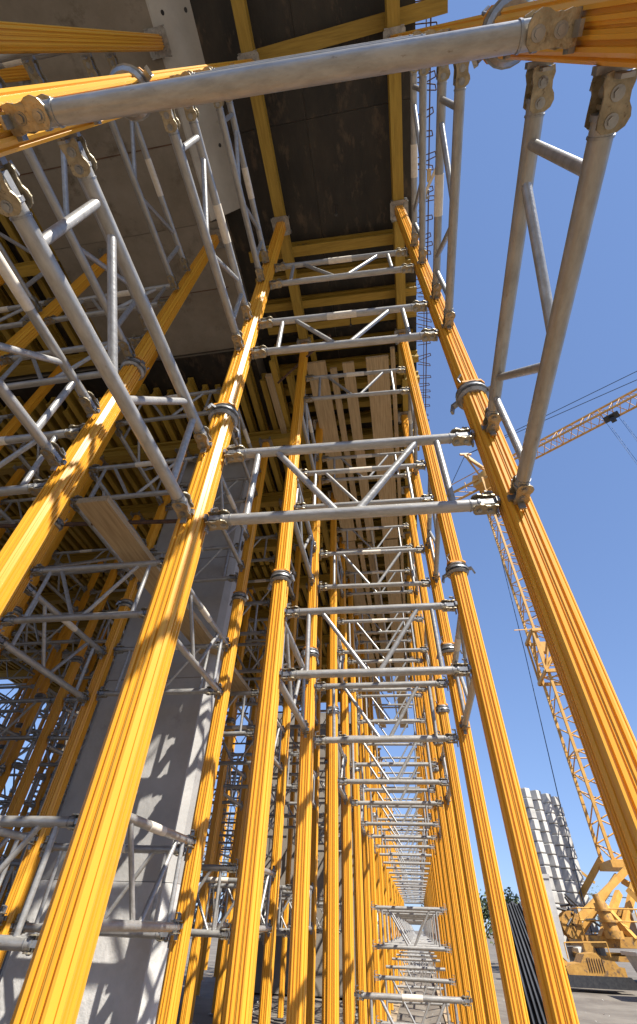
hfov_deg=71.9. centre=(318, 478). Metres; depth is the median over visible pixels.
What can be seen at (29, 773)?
shoring prop
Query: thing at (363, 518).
formwork beam
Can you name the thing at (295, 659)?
lattice frame
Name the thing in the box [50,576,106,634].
formwork beam
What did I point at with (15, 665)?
formwork beam
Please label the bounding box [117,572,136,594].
lattice frame
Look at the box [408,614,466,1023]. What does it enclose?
shoring prop
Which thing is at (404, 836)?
lattice frame
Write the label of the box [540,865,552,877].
concrete block
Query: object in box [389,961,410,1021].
sole board
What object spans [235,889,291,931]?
lattice frame
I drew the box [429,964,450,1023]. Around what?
sole board
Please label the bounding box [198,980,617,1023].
rubble
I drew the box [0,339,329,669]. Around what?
plywood deck
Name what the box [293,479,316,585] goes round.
lattice frame
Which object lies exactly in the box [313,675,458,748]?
lattice frame
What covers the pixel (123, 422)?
lattice frame
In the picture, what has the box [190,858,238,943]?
lattice frame
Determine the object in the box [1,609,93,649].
lattice frame
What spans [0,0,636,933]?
sky
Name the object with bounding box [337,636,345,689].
lattice frame
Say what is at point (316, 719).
lattice frame
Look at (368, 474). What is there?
formwork beam
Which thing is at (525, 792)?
concrete block
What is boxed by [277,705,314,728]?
lattice frame
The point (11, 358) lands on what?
lattice frame
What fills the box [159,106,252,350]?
lattice frame
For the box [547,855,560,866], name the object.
concrete block
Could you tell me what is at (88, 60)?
lattice frame
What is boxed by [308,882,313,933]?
lattice frame
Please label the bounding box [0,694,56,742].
lattice frame
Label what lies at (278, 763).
lattice frame
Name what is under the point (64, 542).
formwork beam
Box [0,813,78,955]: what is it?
lattice frame
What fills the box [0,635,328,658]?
formwork beam
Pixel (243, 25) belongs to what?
formwork beam
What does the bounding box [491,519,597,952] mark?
guy rope
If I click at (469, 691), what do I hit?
lattice frame
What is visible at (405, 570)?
lattice frame
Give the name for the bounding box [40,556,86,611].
lattice frame
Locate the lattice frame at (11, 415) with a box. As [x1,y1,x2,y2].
[0,412,14,423]
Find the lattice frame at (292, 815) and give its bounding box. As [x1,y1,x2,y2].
[269,786,324,819]
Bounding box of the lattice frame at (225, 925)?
[204,883,232,927]
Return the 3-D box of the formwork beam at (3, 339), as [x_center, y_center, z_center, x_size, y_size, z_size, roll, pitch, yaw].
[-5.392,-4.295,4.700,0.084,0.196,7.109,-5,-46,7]
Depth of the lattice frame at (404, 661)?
7.33 m
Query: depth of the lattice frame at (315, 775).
8.17 m
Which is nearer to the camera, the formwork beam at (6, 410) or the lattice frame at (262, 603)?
the lattice frame at (262, 603)
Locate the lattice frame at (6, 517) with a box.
[0,508,45,553]
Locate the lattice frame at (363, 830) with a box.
[360,794,365,836]
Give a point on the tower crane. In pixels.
(617, 924)
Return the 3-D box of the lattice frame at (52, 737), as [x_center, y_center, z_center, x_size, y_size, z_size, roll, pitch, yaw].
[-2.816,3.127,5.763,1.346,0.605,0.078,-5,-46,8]
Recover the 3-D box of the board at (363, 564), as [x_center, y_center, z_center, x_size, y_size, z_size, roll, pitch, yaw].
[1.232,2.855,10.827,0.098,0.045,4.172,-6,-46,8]
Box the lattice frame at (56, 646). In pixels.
[18,623,60,677]
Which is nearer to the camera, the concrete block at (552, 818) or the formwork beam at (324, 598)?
the formwork beam at (324, 598)
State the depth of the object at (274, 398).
6.72 m
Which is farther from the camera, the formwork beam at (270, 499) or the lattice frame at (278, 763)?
the formwork beam at (270, 499)
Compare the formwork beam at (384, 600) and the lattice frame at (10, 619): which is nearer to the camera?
the lattice frame at (10, 619)
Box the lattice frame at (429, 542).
[425,477,440,582]
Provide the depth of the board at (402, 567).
9.95 m
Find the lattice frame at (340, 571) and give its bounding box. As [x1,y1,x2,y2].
[337,545,343,597]
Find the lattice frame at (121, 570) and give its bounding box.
[117,545,155,573]
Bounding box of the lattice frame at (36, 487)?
[0,423,84,495]
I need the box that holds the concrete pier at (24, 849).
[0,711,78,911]
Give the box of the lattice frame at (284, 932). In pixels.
[202,881,292,940]
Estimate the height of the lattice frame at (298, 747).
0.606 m
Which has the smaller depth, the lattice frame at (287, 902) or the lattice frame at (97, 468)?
the lattice frame at (97, 468)
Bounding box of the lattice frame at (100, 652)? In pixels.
[0,580,106,705]
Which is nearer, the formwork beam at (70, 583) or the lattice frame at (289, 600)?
the lattice frame at (289, 600)
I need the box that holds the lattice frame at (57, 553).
[39,548,110,578]
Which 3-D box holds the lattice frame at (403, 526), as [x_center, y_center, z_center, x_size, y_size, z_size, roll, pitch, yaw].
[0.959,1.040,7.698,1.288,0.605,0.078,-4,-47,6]
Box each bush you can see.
[479,889,494,944]
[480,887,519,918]
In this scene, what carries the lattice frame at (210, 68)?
attached to the shoring prop at (122, 74)
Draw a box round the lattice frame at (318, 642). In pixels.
[317,636,319,666]
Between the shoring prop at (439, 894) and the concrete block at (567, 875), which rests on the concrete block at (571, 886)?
the concrete block at (567, 875)
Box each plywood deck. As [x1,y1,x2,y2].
[0,211,100,354]
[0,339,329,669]
[190,0,416,668]
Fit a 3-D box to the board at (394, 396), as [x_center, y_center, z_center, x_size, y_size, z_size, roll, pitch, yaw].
[1.384,-0.330,7.673,0.063,0.060,4.298,-6,-46,8]
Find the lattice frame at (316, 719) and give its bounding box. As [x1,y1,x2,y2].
[315,692,317,725]
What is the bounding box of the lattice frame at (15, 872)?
[0,870,36,911]
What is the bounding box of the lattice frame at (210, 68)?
[169,28,449,77]
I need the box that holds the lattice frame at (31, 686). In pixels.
[0,684,35,712]
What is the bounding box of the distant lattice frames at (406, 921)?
[0,635,449,1006]
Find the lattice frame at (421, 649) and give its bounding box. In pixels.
[337,614,427,656]
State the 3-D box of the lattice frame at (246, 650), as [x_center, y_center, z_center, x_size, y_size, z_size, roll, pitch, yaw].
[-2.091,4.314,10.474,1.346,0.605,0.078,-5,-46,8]
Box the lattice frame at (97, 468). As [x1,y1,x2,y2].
[70,454,198,506]
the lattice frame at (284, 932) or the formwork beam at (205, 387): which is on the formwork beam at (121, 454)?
the formwork beam at (205, 387)
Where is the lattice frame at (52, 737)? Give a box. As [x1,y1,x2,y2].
[47,694,100,743]
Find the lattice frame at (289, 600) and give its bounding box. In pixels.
[247,579,291,602]
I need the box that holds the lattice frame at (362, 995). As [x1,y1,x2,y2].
[354,985,472,1023]
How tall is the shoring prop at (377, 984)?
7.348 m
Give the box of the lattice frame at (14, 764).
[11,726,89,769]
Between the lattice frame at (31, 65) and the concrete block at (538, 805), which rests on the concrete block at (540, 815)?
the concrete block at (538, 805)
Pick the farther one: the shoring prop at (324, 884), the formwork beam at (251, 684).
the formwork beam at (251, 684)
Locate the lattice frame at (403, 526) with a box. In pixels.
[336,523,411,551]
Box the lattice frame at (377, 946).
[371,901,451,955]
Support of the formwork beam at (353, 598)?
on the shoring prop at (368, 929)
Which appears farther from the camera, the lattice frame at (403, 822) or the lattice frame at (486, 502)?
the lattice frame at (403, 822)
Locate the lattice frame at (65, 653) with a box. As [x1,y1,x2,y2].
[50,649,108,682]
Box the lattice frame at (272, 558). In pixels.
[251,533,277,562]
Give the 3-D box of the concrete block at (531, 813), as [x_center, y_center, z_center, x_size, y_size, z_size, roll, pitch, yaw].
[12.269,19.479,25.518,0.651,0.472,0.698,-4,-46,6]
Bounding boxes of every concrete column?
[0,459,253,1023]
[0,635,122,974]
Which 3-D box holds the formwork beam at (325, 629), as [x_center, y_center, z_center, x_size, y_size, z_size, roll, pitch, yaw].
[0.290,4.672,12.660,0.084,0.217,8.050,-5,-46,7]
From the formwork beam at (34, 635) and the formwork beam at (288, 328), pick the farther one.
the formwork beam at (34, 635)
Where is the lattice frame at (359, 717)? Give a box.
[356,701,360,734]
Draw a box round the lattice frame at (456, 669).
[279,596,471,684]
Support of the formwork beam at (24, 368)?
on the shoring prop at (14, 424)
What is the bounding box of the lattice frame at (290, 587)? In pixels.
[289,560,296,600]
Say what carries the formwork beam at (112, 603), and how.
on the formwork beam at (299, 642)
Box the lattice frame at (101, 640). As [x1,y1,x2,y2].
[87,609,124,646]
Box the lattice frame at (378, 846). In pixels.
[373,815,434,850]
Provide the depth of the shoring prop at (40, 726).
13.55 m
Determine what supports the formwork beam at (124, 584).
on the formwork beam at (299, 642)
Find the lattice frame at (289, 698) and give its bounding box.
[280,623,309,737]
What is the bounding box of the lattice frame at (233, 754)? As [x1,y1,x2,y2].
[223,749,298,790]
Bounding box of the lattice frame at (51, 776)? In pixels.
[39,771,73,805]
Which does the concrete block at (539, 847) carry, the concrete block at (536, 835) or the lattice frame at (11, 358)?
the concrete block at (536, 835)
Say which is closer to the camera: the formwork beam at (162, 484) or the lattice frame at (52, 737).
the lattice frame at (52, 737)
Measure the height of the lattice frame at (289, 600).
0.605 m
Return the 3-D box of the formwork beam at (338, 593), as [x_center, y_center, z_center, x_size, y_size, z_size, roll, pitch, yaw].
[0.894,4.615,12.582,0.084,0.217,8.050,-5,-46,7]
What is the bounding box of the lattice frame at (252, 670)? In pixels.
[236,642,285,672]
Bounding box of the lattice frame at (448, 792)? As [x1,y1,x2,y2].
[440,744,450,804]
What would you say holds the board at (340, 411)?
on the scaffold tube at (294, 367)
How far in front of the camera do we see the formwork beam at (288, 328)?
6.35 m
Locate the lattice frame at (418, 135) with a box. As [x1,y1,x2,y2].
[409,68,429,263]
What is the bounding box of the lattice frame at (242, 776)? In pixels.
[223,759,245,810]
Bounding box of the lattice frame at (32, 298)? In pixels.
[0,232,42,311]
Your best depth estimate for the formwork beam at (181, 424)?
7.14 m
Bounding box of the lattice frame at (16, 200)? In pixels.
[0,132,211,523]
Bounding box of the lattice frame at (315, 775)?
[312,770,317,809]
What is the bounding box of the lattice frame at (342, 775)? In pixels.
[338,743,347,804]
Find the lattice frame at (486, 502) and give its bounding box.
[203,427,500,533]
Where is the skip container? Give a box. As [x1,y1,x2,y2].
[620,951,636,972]
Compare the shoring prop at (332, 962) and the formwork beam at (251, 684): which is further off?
the formwork beam at (251, 684)
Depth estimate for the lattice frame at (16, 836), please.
3.38 m
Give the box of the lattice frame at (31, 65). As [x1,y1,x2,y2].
[0,55,147,359]
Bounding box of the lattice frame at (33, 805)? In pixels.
[0,767,45,809]
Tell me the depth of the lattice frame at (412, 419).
5.91 m
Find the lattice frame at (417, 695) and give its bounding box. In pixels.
[356,691,425,725]
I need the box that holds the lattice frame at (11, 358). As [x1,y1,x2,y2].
[0,334,144,389]
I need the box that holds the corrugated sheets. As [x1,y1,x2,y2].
[505,901,546,1023]
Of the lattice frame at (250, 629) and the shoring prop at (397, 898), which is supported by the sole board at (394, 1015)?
the shoring prop at (397, 898)
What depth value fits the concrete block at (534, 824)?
24.99 m
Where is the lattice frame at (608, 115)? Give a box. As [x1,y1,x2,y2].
[481,61,636,509]
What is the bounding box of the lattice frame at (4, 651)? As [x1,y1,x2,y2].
[1,629,60,654]
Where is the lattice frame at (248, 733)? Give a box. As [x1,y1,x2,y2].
[223,687,258,738]
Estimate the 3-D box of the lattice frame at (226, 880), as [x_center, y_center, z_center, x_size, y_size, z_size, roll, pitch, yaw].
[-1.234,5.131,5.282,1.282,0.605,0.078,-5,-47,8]
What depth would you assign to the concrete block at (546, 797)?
26.99 m
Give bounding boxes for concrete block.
[520,788,530,797]
[523,798,533,808]
[526,808,536,818]
[528,819,539,830]
[530,790,542,800]
[531,830,541,841]
[533,800,544,810]
[534,842,545,853]
[535,810,547,821]
[537,853,549,865]
[539,821,550,832]
[540,832,553,843]
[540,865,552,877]
[541,793,552,803]
[544,803,555,813]
[544,843,556,854]
[546,813,557,823]
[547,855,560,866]
[549,824,561,834]
[549,878,555,890]
[550,867,562,879]
[551,796,560,805]
[552,835,564,845]
[552,891,559,903]
[553,879,567,891]
[554,806,564,815]
[555,846,567,856]
[557,816,567,826]
[557,892,569,903]
[558,857,570,868]
[560,826,570,836]
[561,869,574,880]
[563,837,573,847]
[563,934,569,945]
[565,881,578,892]
[566,848,577,858]
[567,947,573,960]
[568,893,582,905]
[569,859,580,870]
[569,946,582,958]
[572,871,583,882]
[572,906,581,913]
[576,882,587,893]
[582,895,589,906]
[587,921,598,932]
[595,948,606,955]
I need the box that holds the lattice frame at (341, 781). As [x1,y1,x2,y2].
[337,731,448,788]
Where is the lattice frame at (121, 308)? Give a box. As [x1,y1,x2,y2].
[44,281,179,324]
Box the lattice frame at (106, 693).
[96,641,223,700]
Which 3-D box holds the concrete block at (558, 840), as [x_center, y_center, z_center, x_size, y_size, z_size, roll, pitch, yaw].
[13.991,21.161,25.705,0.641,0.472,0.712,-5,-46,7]
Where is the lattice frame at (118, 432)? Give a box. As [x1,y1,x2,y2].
[114,425,162,505]
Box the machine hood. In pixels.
[563,942,636,990]
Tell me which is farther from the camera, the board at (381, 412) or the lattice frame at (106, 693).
the board at (381, 412)
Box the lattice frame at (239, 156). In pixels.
[213,100,268,281]
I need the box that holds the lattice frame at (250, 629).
[246,623,261,667]
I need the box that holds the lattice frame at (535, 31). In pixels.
[0,6,584,141]
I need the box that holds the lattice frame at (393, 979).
[374,970,460,1023]
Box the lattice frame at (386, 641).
[360,638,413,659]
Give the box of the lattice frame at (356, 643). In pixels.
[354,624,358,654]
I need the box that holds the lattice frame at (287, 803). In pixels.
[249,773,297,804]
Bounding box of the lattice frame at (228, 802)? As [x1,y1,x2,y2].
[212,769,243,804]
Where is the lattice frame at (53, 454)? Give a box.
[0,252,100,470]
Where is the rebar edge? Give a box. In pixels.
[415,0,436,419]
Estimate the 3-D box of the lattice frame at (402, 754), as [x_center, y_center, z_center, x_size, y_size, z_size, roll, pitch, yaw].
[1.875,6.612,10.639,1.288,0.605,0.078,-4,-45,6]
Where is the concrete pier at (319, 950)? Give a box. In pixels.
[254,712,366,997]
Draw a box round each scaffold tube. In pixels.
[0,519,176,527]
[0,718,75,766]
[46,557,115,567]
[277,334,330,383]
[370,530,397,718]
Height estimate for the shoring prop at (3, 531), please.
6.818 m
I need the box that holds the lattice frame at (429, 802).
[349,758,443,808]
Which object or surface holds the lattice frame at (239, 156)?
attached to the shoring prop at (122, 74)
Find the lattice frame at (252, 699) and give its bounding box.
[237,697,255,724]
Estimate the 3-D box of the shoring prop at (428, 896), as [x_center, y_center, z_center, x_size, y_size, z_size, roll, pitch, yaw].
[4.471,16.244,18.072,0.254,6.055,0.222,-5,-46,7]
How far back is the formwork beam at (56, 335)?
6.41 m
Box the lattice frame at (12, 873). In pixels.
[2,850,37,895]
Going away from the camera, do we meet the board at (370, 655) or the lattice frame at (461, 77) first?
the lattice frame at (461, 77)
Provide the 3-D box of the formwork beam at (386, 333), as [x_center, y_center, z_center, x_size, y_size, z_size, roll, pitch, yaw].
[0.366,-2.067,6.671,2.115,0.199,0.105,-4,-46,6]
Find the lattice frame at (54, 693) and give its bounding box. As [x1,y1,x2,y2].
[39,688,74,728]
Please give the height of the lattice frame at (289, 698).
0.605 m
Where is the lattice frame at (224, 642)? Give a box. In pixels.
[176,588,230,699]
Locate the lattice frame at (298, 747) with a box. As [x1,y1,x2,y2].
[275,722,325,750]
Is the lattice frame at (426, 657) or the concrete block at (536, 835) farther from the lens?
the concrete block at (536, 835)
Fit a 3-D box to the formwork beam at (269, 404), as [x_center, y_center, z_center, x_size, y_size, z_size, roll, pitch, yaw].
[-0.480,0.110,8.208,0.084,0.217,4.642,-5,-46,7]
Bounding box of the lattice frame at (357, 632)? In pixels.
[354,611,413,634]
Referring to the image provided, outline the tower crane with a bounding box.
[446,371,636,961]
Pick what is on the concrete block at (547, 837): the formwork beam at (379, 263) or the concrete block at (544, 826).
the concrete block at (544, 826)
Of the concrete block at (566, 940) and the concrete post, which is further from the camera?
the concrete block at (566, 940)
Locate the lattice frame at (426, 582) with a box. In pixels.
[318,544,430,592]
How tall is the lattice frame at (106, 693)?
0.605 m
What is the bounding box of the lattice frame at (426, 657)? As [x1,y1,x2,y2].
[423,625,432,687]
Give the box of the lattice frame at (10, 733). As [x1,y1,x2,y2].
[0,725,20,775]
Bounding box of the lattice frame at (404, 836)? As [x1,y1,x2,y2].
[367,805,436,840]
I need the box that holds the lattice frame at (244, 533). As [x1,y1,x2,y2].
[212,474,249,571]
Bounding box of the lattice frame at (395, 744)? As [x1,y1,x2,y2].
[363,716,424,746]
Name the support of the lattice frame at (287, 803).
attached to the shoring prop at (310, 999)
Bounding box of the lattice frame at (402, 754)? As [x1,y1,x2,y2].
[370,742,423,761]
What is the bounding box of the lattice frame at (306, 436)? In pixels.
[302,389,319,481]
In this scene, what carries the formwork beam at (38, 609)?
on the formwork beam at (82, 624)
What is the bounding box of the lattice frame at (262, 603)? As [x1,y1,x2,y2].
[239,598,269,636]
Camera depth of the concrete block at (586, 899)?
24.28 m
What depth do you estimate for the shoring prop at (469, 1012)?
6.82 m
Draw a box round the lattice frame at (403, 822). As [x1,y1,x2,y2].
[359,785,439,829]
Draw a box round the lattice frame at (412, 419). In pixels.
[408,386,418,475]
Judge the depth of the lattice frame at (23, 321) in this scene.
4.54 m
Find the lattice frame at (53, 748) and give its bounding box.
[46,704,89,763]
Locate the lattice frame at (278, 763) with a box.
[274,720,284,773]
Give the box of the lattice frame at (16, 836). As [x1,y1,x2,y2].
[0,827,37,925]
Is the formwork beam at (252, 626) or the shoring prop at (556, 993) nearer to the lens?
the shoring prop at (556, 993)
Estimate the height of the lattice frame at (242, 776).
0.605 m
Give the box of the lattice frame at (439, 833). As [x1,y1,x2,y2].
[435,798,440,838]
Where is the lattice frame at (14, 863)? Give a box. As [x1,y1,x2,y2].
[0,854,40,903]
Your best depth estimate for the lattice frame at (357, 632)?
9.68 m
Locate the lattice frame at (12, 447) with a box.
[6,442,69,512]
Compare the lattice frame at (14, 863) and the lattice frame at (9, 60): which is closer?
the lattice frame at (9, 60)
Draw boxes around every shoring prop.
[0,21,172,60]
[0,49,259,156]
[0,65,32,85]
[0,228,223,614]
[0,249,106,371]
[0,275,5,285]
[0,349,160,631]
[0,359,68,449]
[0,447,191,968]
[0,455,107,648]
[0,464,28,506]
[0,511,144,857]
[0,526,73,649]
[0,528,11,538]
[0,558,103,795]
[0,597,80,764]
[0,601,29,655]
[0,626,110,907]
[0,628,58,753]
[0,655,41,743]
[0,693,55,814]
[1,678,28,731]
[4,654,91,856]
[10,215,291,1023]
[155,437,273,1023]
[178,586,255,1023]
[189,673,242,1023]
[196,736,235,996]
[201,769,231,980]
[204,791,229,970]
[208,687,253,1014]
[211,778,240,977]
[212,617,267,1023]
[220,498,282,1023]
[222,337,310,1023]
[258,543,300,1023]
[274,685,301,1019]
[286,419,322,1023]
[306,615,323,1023]
[322,643,328,1023]
[325,490,339,1023]
[337,534,354,1023]
[337,678,338,886]
[340,689,343,1023]
[345,575,367,1023]
[348,700,357,1014]
[349,730,357,1006]
[354,615,375,1023]
[360,638,381,1021]
[366,664,386,1020]
[369,678,392,1018]
[375,746,395,1011]
[378,748,393,1003]
[381,759,397,993]
[383,0,636,69]
[383,768,400,992]
[385,784,400,984]
[386,785,402,983]
[388,793,401,975]
[390,197,636,897]
[390,800,403,975]
[391,808,404,974]
[392,811,404,970]
[394,328,578,1023]
[398,410,529,1023]
[401,485,500,1023]
[403,531,485,1023]
[404,574,474,1023]
[407,634,460,1023]
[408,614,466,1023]
[408,655,455,1023]
[409,677,453,1023]
[415,748,445,1006]
[415,786,438,985]
[416,771,441,993]
[417,746,449,1014]
[417,769,443,995]
[417,785,437,966]
[417,800,436,975]
[417,811,433,958]
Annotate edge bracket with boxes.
[426,169,434,199]
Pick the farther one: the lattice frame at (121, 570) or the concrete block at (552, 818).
the concrete block at (552, 818)
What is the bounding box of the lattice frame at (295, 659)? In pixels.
[283,646,304,667]
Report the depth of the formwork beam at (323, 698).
15.17 m
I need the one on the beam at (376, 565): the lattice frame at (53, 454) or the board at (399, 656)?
the board at (399, 656)
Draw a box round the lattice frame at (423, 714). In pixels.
[422,703,428,742]
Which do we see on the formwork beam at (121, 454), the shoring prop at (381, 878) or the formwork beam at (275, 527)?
the formwork beam at (275, 527)
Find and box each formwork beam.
[0,214,86,353]
[0,237,71,355]
[0,286,42,359]
[0,313,30,361]
[0,331,21,362]
[0,350,107,376]
[0,403,125,574]
[0,405,52,474]
[0,426,99,548]
[0,428,290,474]
[0,446,108,575]
[0,453,102,576]
[0,474,92,576]
[0,478,87,577]
[0,489,311,529]
[0,504,71,578]
[0,537,40,580]
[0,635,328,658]
[0,656,349,679]
[0,662,27,681]
[0,666,47,697]
[2,284,52,356]
[2,533,49,579]
[3,661,36,682]
[6,496,79,577]
[6,531,56,579]
[7,661,51,687]
[9,639,73,685]
[10,636,74,683]
[14,256,62,276]
[15,605,339,633]
[16,396,87,497]
[19,661,75,697]
[20,634,88,685]
[21,677,356,695]
[25,634,89,682]
[27,607,96,665]
[28,574,329,604]
[29,208,102,341]
[30,409,96,496]
[30,633,90,679]
[34,605,98,662]
[35,398,101,495]
[36,585,102,645]
[37,581,104,644]
[37,605,79,637]
[44,693,356,709]
[46,397,145,538]
[46,577,106,638]
[48,534,322,565]
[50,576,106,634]
[57,575,109,631]
[62,405,157,544]
[65,389,160,539]
[66,577,93,605]
[72,574,107,609]
[73,385,162,530]
[79,575,113,609]
[86,576,118,608]
[97,573,119,603]
[98,397,165,518]
[114,575,124,587]
[116,574,127,587]
[120,416,170,501]
[126,420,171,501]
[135,394,172,470]
[137,384,176,458]
[150,387,181,440]
[166,389,193,455]
[181,405,255,565]
[185,377,263,564]
[201,384,269,564]
[213,384,275,556]
[231,0,311,361]
[236,651,253,677]
[237,405,278,534]
[239,636,253,659]
[240,385,294,562]
[240,623,281,694]
[243,606,260,637]
[243,651,255,676]
[246,363,303,561]
[248,565,301,689]
[248,578,300,689]
[249,229,392,262]
[251,606,261,629]
[253,562,299,669]
[255,255,411,282]
[257,0,447,59]
[260,373,309,555]
[261,561,302,657]
[264,282,416,312]
[268,311,416,334]
[269,355,321,560]
[269,562,302,648]
[274,329,412,355]
[279,350,418,376]
[284,371,419,395]
[286,368,329,559]
[288,394,401,413]
[288,589,321,669]
[290,566,326,669]
[294,563,339,692]
[300,424,418,444]
[300,446,419,459]
[302,562,328,634]
[304,407,401,427]
[304,457,403,469]
[307,334,341,533]
[308,469,403,484]
[312,482,413,497]
[319,571,338,646]
[320,517,416,532]
[320,558,349,668]
[321,529,405,542]
[322,493,413,503]
[323,539,405,550]
[325,553,406,559]
[326,515,415,521]
[327,556,406,568]
[329,561,355,668]
[337,589,405,599]
[337,596,406,605]
[339,565,406,575]
[345,561,360,635]
[346,573,405,583]
[346,581,405,590]
[346,613,406,618]
[347,633,407,640]
[370,623,403,629]
[385,0,405,374]
[401,374,411,573]
[406,573,410,676]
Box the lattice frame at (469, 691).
[451,616,474,733]
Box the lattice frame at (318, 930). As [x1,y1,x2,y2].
[262,891,322,933]
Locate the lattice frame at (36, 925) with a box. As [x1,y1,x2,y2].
[10,835,186,947]
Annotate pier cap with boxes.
[0,0,248,363]
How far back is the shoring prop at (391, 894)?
15.54 m
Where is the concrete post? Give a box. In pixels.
[542,874,569,961]
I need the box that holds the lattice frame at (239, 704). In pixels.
[236,675,301,707]
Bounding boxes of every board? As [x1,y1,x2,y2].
[75,495,253,697]
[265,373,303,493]
[307,360,356,540]
[330,367,362,539]
[342,361,375,542]
[342,540,371,635]
[358,543,376,634]
[360,635,378,681]
[366,354,398,538]
[366,541,384,636]
[372,636,382,681]
[372,692,385,727]
[379,635,391,692]
[383,538,402,634]
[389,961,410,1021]
[390,346,402,536]
[391,634,405,691]
[396,691,407,727]
[400,536,406,633]
[404,633,408,680]
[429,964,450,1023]
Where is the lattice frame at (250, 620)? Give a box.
[245,615,306,642]
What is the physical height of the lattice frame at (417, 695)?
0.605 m
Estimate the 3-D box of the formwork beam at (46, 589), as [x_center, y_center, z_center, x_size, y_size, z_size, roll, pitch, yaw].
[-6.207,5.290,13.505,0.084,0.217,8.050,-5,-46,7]
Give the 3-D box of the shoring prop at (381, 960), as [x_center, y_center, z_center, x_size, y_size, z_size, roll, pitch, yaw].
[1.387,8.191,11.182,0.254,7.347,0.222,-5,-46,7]
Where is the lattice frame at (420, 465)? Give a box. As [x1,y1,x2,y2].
[294,459,433,509]
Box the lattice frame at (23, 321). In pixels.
[0,297,54,329]
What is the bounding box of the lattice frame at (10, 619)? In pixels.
[0,557,164,629]
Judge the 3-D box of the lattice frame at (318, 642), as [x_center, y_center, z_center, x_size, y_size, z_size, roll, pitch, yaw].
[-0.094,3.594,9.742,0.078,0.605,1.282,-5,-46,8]
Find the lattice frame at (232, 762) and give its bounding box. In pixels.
[218,721,280,765]
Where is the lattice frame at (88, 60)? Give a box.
[80,52,189,290]
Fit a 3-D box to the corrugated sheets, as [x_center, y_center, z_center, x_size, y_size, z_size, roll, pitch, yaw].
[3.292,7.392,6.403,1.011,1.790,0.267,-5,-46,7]
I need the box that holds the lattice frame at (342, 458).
[321,449,410,484]
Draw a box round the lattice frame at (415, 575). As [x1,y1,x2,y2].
[411,539,418,594]
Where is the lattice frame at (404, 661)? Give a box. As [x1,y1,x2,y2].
[347,656,426,693]
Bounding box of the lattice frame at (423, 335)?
[250,300,437,359]
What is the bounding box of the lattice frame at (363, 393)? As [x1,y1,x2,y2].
[304,366,409,402]
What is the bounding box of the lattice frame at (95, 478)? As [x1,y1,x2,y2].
[71,473,146,579]
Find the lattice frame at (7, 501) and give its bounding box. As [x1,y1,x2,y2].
[0,497,35,523]
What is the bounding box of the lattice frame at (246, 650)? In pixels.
[234,648,257,669]
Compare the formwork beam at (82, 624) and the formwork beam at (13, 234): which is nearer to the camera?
the formwork beam at (13, 234)
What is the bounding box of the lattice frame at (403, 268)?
[269,248,413,289]
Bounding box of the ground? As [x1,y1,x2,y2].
[176,931,636,1023]
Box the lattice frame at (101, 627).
[92,610,123,662]
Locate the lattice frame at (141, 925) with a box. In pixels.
[100,813,196,939]
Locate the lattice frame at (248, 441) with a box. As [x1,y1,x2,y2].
[231,407,260,497]
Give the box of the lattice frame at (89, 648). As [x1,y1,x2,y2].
[65,634,95,673]
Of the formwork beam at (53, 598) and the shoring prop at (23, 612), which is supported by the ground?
the shoring prop at (23, 612)
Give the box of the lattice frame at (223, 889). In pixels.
[192,888,226,928]
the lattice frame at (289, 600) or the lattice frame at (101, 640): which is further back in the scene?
the lattice frame at (289, 600)
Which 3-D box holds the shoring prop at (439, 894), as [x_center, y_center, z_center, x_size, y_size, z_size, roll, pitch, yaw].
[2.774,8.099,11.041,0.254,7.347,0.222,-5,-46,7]
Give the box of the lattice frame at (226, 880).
[196,877,268,944]
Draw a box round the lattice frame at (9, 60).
[0,53,67,68]
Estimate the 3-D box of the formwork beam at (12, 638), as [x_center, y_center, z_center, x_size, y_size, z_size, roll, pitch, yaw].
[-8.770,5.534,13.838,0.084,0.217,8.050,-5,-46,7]
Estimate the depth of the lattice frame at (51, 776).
9.01 m
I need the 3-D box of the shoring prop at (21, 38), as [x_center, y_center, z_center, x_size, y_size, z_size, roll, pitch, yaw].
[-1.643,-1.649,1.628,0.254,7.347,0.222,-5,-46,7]
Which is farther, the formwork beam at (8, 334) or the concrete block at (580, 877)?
the concrete block at (580, 877)
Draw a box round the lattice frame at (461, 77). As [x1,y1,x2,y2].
[430,61,469,329]
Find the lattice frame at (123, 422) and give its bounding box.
[115,387,221,427]
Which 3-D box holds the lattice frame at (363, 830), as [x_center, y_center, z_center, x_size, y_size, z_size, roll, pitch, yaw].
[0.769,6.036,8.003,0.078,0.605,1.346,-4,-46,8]
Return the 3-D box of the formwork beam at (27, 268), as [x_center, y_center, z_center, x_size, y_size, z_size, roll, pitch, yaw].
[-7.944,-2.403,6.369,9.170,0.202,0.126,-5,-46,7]
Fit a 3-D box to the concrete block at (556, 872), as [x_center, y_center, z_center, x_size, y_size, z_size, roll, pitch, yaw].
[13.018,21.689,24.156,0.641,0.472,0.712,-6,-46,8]
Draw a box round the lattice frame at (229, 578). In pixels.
[137,541,243,588]
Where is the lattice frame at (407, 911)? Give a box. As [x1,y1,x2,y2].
[377,909,446,946]
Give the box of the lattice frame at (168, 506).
[165,475,250,511]
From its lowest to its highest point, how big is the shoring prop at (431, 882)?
6.055 m
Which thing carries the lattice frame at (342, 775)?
attached to the shoring prop at (348, 983)
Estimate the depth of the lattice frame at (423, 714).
9.22 m
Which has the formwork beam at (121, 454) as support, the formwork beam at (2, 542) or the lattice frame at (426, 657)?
the formwork beam at (2, 542)
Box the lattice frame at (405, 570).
[345,567,412,596]
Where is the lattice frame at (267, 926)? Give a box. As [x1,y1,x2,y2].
[259,865,275,936]
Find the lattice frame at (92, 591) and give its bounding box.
[82,589,138,611]
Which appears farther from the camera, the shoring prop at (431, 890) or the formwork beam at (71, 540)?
the shoring prop at (431, 890)

